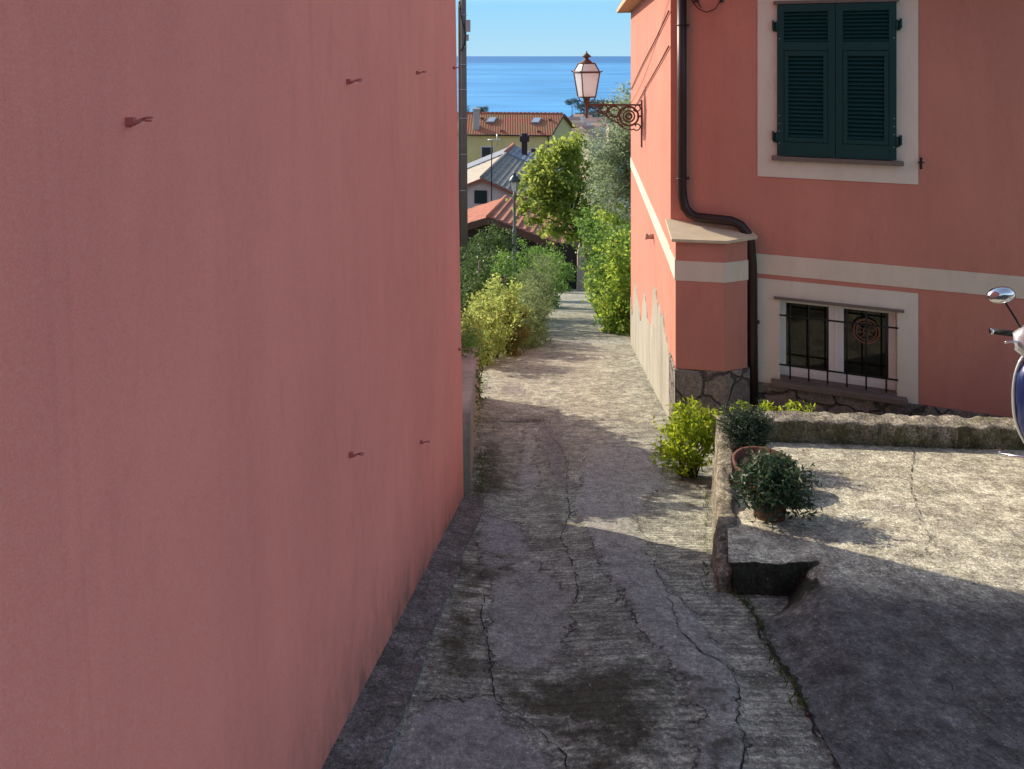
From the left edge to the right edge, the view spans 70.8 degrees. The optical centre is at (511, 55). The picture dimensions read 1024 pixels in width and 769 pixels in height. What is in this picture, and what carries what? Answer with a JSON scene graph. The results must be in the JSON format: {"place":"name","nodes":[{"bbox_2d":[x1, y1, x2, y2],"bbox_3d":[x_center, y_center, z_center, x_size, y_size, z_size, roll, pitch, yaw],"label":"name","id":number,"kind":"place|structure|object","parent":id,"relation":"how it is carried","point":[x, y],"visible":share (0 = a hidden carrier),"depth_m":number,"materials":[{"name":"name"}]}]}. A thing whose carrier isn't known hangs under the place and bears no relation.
{"place":"outdoors","nodes":[
{"label":"outdoors","id":0,"kind":"place"},
{"bbox_2d":[456,0,630,55],"label":"sky","id":1,"kind":"structure","parent":0,"point":[497,27],"materials":[{"name":"blue"}]},
{"bbox_2d":[457,56,630,168],"bbox_3d":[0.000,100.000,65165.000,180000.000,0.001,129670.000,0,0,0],"label":"sea","id":2,"kind":"structure","parent":0,"point":[542,84],"depth_m":2790.76,"materials":[{"name":"liquid"}]},
{"bbox_2d":[508,227,625,300],"bbox_3d":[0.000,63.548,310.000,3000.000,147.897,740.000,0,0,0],"label":"hillside","id":3,"kind":"structure","parent":0,"point":[577,243],"depth_m":80.45,"materials":[{"name":"green plant"}]},
{"bbox_2d":[0,0,466,768],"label":"pink house","id":4,"kind":"structure","parent":3,"relation":"on","point":[230,416],"depth_m":1.74,"materials":[{"name":"paint"}]},
{"bbox_2d":[458,0,469,276],"bbox_3d":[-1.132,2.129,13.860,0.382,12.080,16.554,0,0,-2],"label":"utility pole","id":5,"kind":"object","parent":3,"relation":"on","point":[463,28],"visible":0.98,"depth_m":21.91,"materials":[{"name":"concrete"}]},
{"bbox_2d":[461,337,479,493],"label":"garden wall","id":6,"kind":"structure","parent":3,"relation":"on","point":[469,380],"depth_m":6.67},
{"bbox_2d":[461,324,486,419],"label":"verge bush","id":7,"kind":"object","parent":3,"relation":"on","point":[469,342],"visible":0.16,"depth_m":8.51,"materials":[{"name":"green plant"}]},
{"bbox_2d":[460,266,491,320],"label":"verge bush","id":8,"kind":"object","parent":3,"relation":"on","point":[475,286],"visible":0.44,"depth_m":17.40,"materials":[{"name":"green plant"}]},
{"bbox_2d":[461,301,496,404],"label":"verge bush","id":9,"kind":"object","parent":3,"relation":"on","point":[479,322],"visible":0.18,"depth_m":9.77,"materials":[{"name":"green plant"}]},
{"bbox_2d":[474,402,484,449],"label":"verge bush","id":10,"kind":"object","parent":3,"relation":"on","point":[478,421],"visible":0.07,"depth_m":7.42,"materials":[{"name":"green plant"}]},
{"bbox_2d":[478,260,480,280],"bbox_3d":[-0.850,5.834,18.501,0.093,1.152,0.068,0,0,0],"label":"garden stake","id":11,"kind":"object","parent":3,"relation":"on","point":[479,263],"visible":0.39,"depth_m":18.48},
{"bbox_2d":[471,351,490,429],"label":"verge bush","id":12,"kind":"object","parent":3,"relation":"on","point":[477,391],"visible":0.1,"depth_m":8.08,"materials":[{"name":"green plant"}]},
{"bbox_2d":[460,242,502,315],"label":"verge bush","id":13,"kind":"object","parent":3,"relation":"on","point":[471,264],"visible":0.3,"depth_m":19.87,"materials":[{"name":"green plant"}]},
{"bbox_2d":[477,342,485,409],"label":"verge bush","id":14,"kind":"object","parent":3,"relation":"on","point":[478,375],"visible":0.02,"depth_m":9.45,"materials":[{"name":"green plant"}]},
{"bbox_2d":[477,106,488,111],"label":"pine tree","id":15,"kind":"object","parent":3,"relation":"on","point":[482,109],"visible":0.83,"depth_m":139.65,"materials":[{"name":"green plant"}]},
{"bbox_2d":[461,284,507,367],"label":"verge bush","id":16,"kind":"object","parent":3,"relation":"on","point":[493,324],"visible":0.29,"depth_m":13.50,"materials":[{"name":"green plant"}]},
{"bbox_2d":[478,328,494,399],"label":"verge bush","id":17,"kind":"object","parent":3,"relation":"on","point":[484,340],"visible":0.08,"depth_m":10.23,"materials":[{"name":"green plant"}]},
{"bbox_2d":[468,220,520,301],"bbox_3d":[-0.757,7.196,24.063,2.170,3.238,2.112,0,0,-34],"label":"verge bush","id":18,"kind":"object","parent":3,"relation":"on","point":[496,241],"visible":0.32,"depth_m":23.92,"materials":[{"name":"green plant"}]},
{"bbox_2d":[484,321,516,360],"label":"verge bush","id":19,"kind":"object","parent":3,"relation":"on","point":[502,335],"visible":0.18,"depth_m":14.27,"materials":[{"name":"green plant"}]},
{"bbox_2d":[485,246,521,299],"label":"verge bush","id":20,"kind":"object","parent":3,"relation":"on","point":[504,270],"visible":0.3,"depth_m":21.71,"materials":[{"name":"green plant"}]},
{"bbox_2d":[480,273,532,351],"bbox_3d":[-0.215,5.703,15.477,1.342,1.936,1.870,0,0,0],"label":"verge bush","id":21,"kind":"object","parent":3,"relation":"on","point":[505,298],"visible":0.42,"depth_m":15.36,"materials":[{"name":"green plant"}]},
{"bbox_2d":[490,273,532,326],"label":"verge bush","id":22,"kind":"object","parent":3,"relation":"on","point":[512,282],"visible":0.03,"depth_m":17.77,"materials":[{"name":"green plant"}]},
{"bbox_2d":[467,133,560,209],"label":"cottage","id":23,"kind":"structure","parent":3,"relation":"on","point":[507,162],"depth_m":62.09,"materials":[{"name":"grey stone"}]},
{"bbox_2d":[474,190,487,203],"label":"window","id":24,"kind":"structure","parent":23,"relation":"in","point":[480,196],"depth_m":57.30,"materials":[{"name":"grey glass"}]},
{"bbox_2d":[508,171,519,281],"bbox_3d":[0.093,7.079,28.000,0.470,5.197,0.470,0,0,0],"label":"street lamp","id":25,"kind":"object","parent":3,"relation":"on","point":[514,180],"visible":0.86,"depth_m":27.94,"materials":[{"name":"black metal"}]},
{"bbox_2d":[499,305,532,356],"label":"verge bush","id":26,"kind":"object","parent":3,"relation":"on","point":[521,331],"visible":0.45,"depth_m":14.98,"materials":[{"name":"green plant"}]},
{"bbox_2d":[457,108,575,228],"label":"yellow house","id":27,"kind":"structure","parent":3,"relation":"on","point":[507,129],"depth_m":83.31,"materials":[{"name":"paint"}]},
{"bbox_2d":[481,146,493,157],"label":"shuttered window","id":28,"kind":"structure","parent":27,"relation":"in","point":[485,150],"depth_m":82.68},
{"bbox_2d":[530,147,539,153],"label":"shuttered window","id":29,"kind":"structure","parent":27,"relation":"in","point":[532,149],"depth_m":82.14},
{"bbox_2d":[468,195,577,288],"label":"shed","id":30,"kind":"structure","parent":3,"relation":"on","point":[498,212],"depth_m":45.14,"materials":[{"name":"red ceramic"}]},
{"bbox_2d":[488,139,499,200],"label":"antenna","id":31,"kind":"object","parent":30,"relation":"on","point":[491,165],"visible":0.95,"depth_m":55.96,"materials":[{"name":"black metal"}]},
{"bbox_2d":[558,242,577,288],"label":"door","id":32,"kind":"structure","parent":30,"relation":"in","point":[571,257],"depth_m":43.90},
{"bbox_2d":[510,264,557,333],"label":"verge bush","id":33,"kind":"object","parent":3,"relation":"on","point":[532,277],"visible":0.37,"depth_m":19.46,"materials":[{"name":"green plant"}]},
{"bbox_2d":[516,278,557,349],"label":"verge bush","id":34,"kind":"object","parent":3,"relation":"on","point":[535,322],"visible":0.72,"depth_m":16.27,"materials":[{"name":"green plant"}]},
{"bbox_2d":[520,253,562,319],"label":"verge bush","id":35,"kind":"object","parent":3,"relation":"on","point":[541,264],"visible":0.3,"depth_m":23.62,"materials":[{"name":"green plant"}]},
{"bbox_2d":[516,237,568,293],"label":"verge bush","id":36,"kind":"object","parent":3,"relation":"on","point":[523,265],"visible":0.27,"depth_m":32.93,"materials":[{"name":"green plant"}]},
{"bbox_2d":[531,245,569,309],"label":"verge bush","id":37,"kind":"object","parent":3,"relation":"on","point":[560,280],"visible":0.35,"depth_m":28.15,"materials":[{"name":"green plant"}]},
{"bbox_2d":[505,123,611,260],"bbox_3d":[1.967,6.501,28.934,4.474,7.482,3.278,0,0,0],"label":"fruit tree","id":38,"kind":"object","parent":3,"relation":"on","point":[548,188],"visible":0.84,"depth_m":28.60,"materials":[{"name":"green plant"}]},
{"bbox_2d":[558,260,579,292],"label":"verge bush","id":39,"kind":"object","parent":3,"relation":"on","point":[572,273],"visible":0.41,"depth_m":39.93,"materials":[{"name":"green plant"}]},
{"bbox_2d":[576,240,591,289],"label":"plaster wall","id":40,"kind":"structure","parent":3,"relation":"on","point":[580,285],"depth_m":42.50,"materials":[{"name":"grey paint"}]},
{"bbox_2d":[582,272,593,297],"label":"verge bush","id":41,"kind":"object","parent":3,"relation":"on","point":[587,286],"visible":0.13,"depth_m":35.81,"materials":[{"name":"green plant"}]},
{"bbox_2d":[572,202,614,312],"bbox_3d":[3.063,7.194,25.552,1.893,4.141,1.978,0,0,0],"label":"climbing bush","id":42,"kind":"object","parent":3,"relation":"on","point":[588,225],"visible":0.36,"depth_m":25.31,"materials":[{"name":"green plant"}]},
{"bbox_2d":[572,79,630,229],"bbox_3d":[4.304,4.751,24.464,4.581,8.241,3.214,0,0,0],"label":"olive tree","id":43,"kind":"object","parent":3,"relation":"on","point":[616,156],"visible":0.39,"depth_m":24.26,"materials":[{"name":"green plant"}]},
{"bbox_2d":[575,221,630,315],"bbox_3d":[3.118,6.734,21.536,2.057,3.589,2.078,0,0,-39],"label":"climbing bush","id":44,"kind":"object","parent":3,"relation":"on","point":[600,260],"visible":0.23,"depth_m":21.56,"materials":[{"name":"green plant"}]},
{"bbox_2d":[580,227,630,334],"bbox_3d":[2.789,6.274,19.024,2.018,3.545,1.983,0,0,0],"label":"climbing bush","id":45,"kind":"object","parent":3,"relation":"on","point":[620,284],"visible":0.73,"depth_m":18.68,"materials":[{"name":"green plant"}]},
{"bbox_2d":[590,198,630,277],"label":"climbing bush","id":46,"kind":"object","parent":3,"relation":"on","point":[609,217],"visible":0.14,"depth_m":23.82,"materials":[{"name":"green plant"}]},
{"bbox_2d":[593,291,629,333],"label":"climbing bush","id":47,"kind":"object","parent":3,"relation":"on","point":[599,320],"visible":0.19,"depth_m":19.01,"materials":[{"name":"green plant"}]},
{"bbox_2d":[710,415,736,592],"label":"planter wall","id":48,"kind":"structure","parent":3,"relation":"on","point":[724,516],"depth_m":4.66,"materials":[{"name":"grey stone"}]},
{"bbox_2d":[617,0,1023,431],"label":"corner house","id":49,"kind":"structure","parent":3,"relation":"on","point":[813,182],"depth_m":8.29,"materials":[{"name":"paint"}]},
{"bbox_2d":[571,51,641,146],"bbox_3d":[1.765,0.804,13.530,1.270,1.793,0.528,0,0,-7],"label":"wall lantern","id":50,"kind":"object","parent":49,"relation":"attached to","point":[586,72],"depth_m":13.39,"materials":[{"name":"white glass"}]},
{"bbox_2d":[780,300,895,390],"bbox_3d":[3.776,3.328,8.389,1.241,0.945,0.070,0,0,20],"label":"window grille","id":51,"kind":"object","parent":49,"relation":"in","point":[799,326],"depth_m":8.36,"materials":[{"name":"black metal"}]},
{"bbox_2d":[852,319,879,343],"bbox_3d":[4.061,3.160,8.251,0.290,0.290,0.019,0,0,20],"label":"window ornament","id":52,"kind":"object","parent":51,"relation":"attached to","point":[854,325],"depth_m":8.24,"materials":[{"name":"black metal"}]},
{"bbox_2d":[731,410,1023,449],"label":"kerb wall","id":53,"kind":"structure","parent":3,"relation":"on","point":[927,431],"depth_m":5.95,"materials":[{"name":"stone"}]},
{"bbox_2d":[571,108,630,130],"bbox_3d":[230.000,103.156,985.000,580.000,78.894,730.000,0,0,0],"label":"headland","id":54,"kind":"structure","parent":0,"point":[593,113],"depth_m":991.65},
{"bbox_2d":[564,98,581,111],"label":"pine tree","id":55,"kind":"object","parent":54,"relation":"on","point":[572,101],"visible":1,"depth_m":898.39,"materials":[{"name":"green plant"}]},
{"bbox_2d":[568,101,597,111],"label":"pine tree","id":56,"kind":"object","parent":54,"relation":"on","point":[581,106],"visible":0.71,"depth_m":916.68,"materials":[{"name":"green plant"}]},
{"bbox_2d":[588,99,606,116],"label":"pine tree","id":57,"kind":"object","parent":54,"relation":"on","point":[595,102],"visible":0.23,"depth_m":934.01,"materials":[{"name":"green plant"}]},
{"bbox_2d":[597,98,622,115],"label":"pine tree","id":58,"kind":"object","parent":54,"relation":"on","point":[608,102],"visible":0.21,"depth_m":926.23,"materials":[{"name":"green plant"}]},
{"bbox_2d":[575,177,630,226],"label":"town hill","id":59,"kind":"structure","parent":0,"point":[611,203],"depth_m":302.37,"materials":[{"name":"green plant"}]},
{"bbox_2d":[568,117,580,122],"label":"house","id":60,"kind":"structure","parent":59,"relation":"on","point":[575,119],"depth_m":575.24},
{"bbox_2d":[573,114,584,122],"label":"house","id":61,"kind":"structure","parent":59,"relation":"on","point":[581,116],"depth_m":662.24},
{"bbox_2d":[573,123,586,127],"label":"house","id":62,"kind":"structure","parent":59,"relation":"on","point":[577,125],"depth_m":453.10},
{"bbox_2d":[578,125,597,130],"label":"house","id":63,"kind":"structure","parent":59,"relation":"on","point":[589,127],"depth_m":418.14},
{"bbox_2d":[583,118,597,125],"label":"house","id":64,"kind":"structure","parent":59,"relation":"on","point":[588,121],"depth_m":557.11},
{"bbox_2d":[581,131,605,194],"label":"house","id":65,"kind":"structure","parent":59,"relation":"on","point":[593,135],"depth_m":355.69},
{"bbox_2d":[590,117,601,122],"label":"house","id":66,"kind":"structure","parent":59,"relation":"on","point":[599,119],"depth_m":628.13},
{"bbox_2d":[591,123,606,131],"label":"house","id":67,"kind":"structure","parent":59,"relation":"on","point":[597,124],"depth_m":470.27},
{"bbox_2d":[573,182,630,221],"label":"town greenery","id":68,"kind":"object","parent":59,"relation":"on","point":[611,205],"visible":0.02,"depth_m":270.21,"materials":[{"name":"green plant"}]},
{"bbox_2d":[606,123,617,172],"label":"house","id":69,"kind":"structure","parent":59,"relation":"on","point":[609,128],"depth_m":575.33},
{"bbox_2d":[383,289,840,768],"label":"road","id":70,"kind":"structure","parent":0,"point":[583,383],"depth_m":3.73,"materials":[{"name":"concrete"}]},
{"bbox_2d":[321,495,483,768],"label":"kerb","id":71,"kind":"structure","parent":70,"relation":"on","point":[367,737],"depth_m":3.13,"materials":[{"name":"concrete"}]},
{"bbox_2d":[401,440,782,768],"bbox_3d":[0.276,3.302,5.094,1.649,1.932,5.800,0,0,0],"label":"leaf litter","id":72,"kind":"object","parent":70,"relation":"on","point":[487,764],"visible":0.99,"depth_m":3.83,"materials":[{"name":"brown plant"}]},
{"bbox_2d":[469,334,809,714],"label":"grass","id":73,"kind":"structure","parent":70,"relation":"on","point":[761,622],"depth_m":3.78,"materials":[{"name":"green plant"}]},
{"bbox_2d":[650,395,724,479],"bbox_3d":[1.625,3.477,6.520,0.769,0.756,0.590,0,0,0],"label":"bright shrub","id":74,"kind":"object","parent":70,"relation":"on","point":[688,432],"visible":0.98,"depth_m":6.47,"materials":[{"name":"green plant"}]},
{"bbox_2d":[729,400,753,410],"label":"shrub","id":75,"kind":"object","parent":70,"relation":"on","point":[741,402],"visible":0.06,"depth_m":6.62,"materials":[{"name":"green plant"}]},
{"bbox_2d":[759,399,780,410],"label":"shrub","id":76,"kind":"object","parent":70,"relation":"on","point":[768,406],"visible":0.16,"depth_m":6.61,"materials":[{"name":"green plant"}]},
{"bbox_2d":[772,399,800,410],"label":"shrub","id":77,"kind":"object","parent":70,"relation":"on","point":[789,405],"visible":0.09,"depth_m":6.59,"materials":[{"name":"green plant"}]},
{"bbox_2d":[792,400,816,411],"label":"shrub","id":78,"kind":"object","parent":70,"relation":"on","point":[803,409],"visible":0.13,"depth_m":6.63,"materials":[{"name":"green plant"}]},
{"bbox_2d":[728,442,1023,768],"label":"terrace","id":79,"kind":"structure","parent":0,"point":[895,575],"depth_m":3.58,"materials":[{"name":"concrete"}]},
{"bbox_2d":[710,394,782,451],"bbox_3d":[1.788,2.859,5.482,0.534,0.546,0.490,0,0,0],"label":"potted plant","id":80,"kind":"object","parent":79,"relation":"on","point":[746,428],"visible":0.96,"depth_m":5.44,"materials":[{"name":"green plant"}]},
{"bbox_2d":[732,446,792,489],"bbox_3d":[1.755,2.886,5.020,0.424,0.280,0.424,0,0,0],"label":"empty pot","id":81,"kind":"object","parent":79,"relation":"on","point":[739,454],"visible":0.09,"depth_m":5.15,"materials":[{"name":"ceramic"}]},
{"bbox_2d":[730,439,825,525],"bbox_3d":[1.655,2.705,4.602,0.582,0.495,0.588,0,0,0],"label":"potted plant","id":82,"kind":"object","parent":79,"relation":"on","point":[774,489],"visible":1,"depth_m":4.47,"materials":[{"name":"green plant"}]},
{"bbox_2d":[986,286,1023,459],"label":"scooter","id":83,"kind":"object","parent":79,"relation":"on","point":[1002,295],"visible":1,"depth_m":4.76,"materials":[{"name":"blue metal"}]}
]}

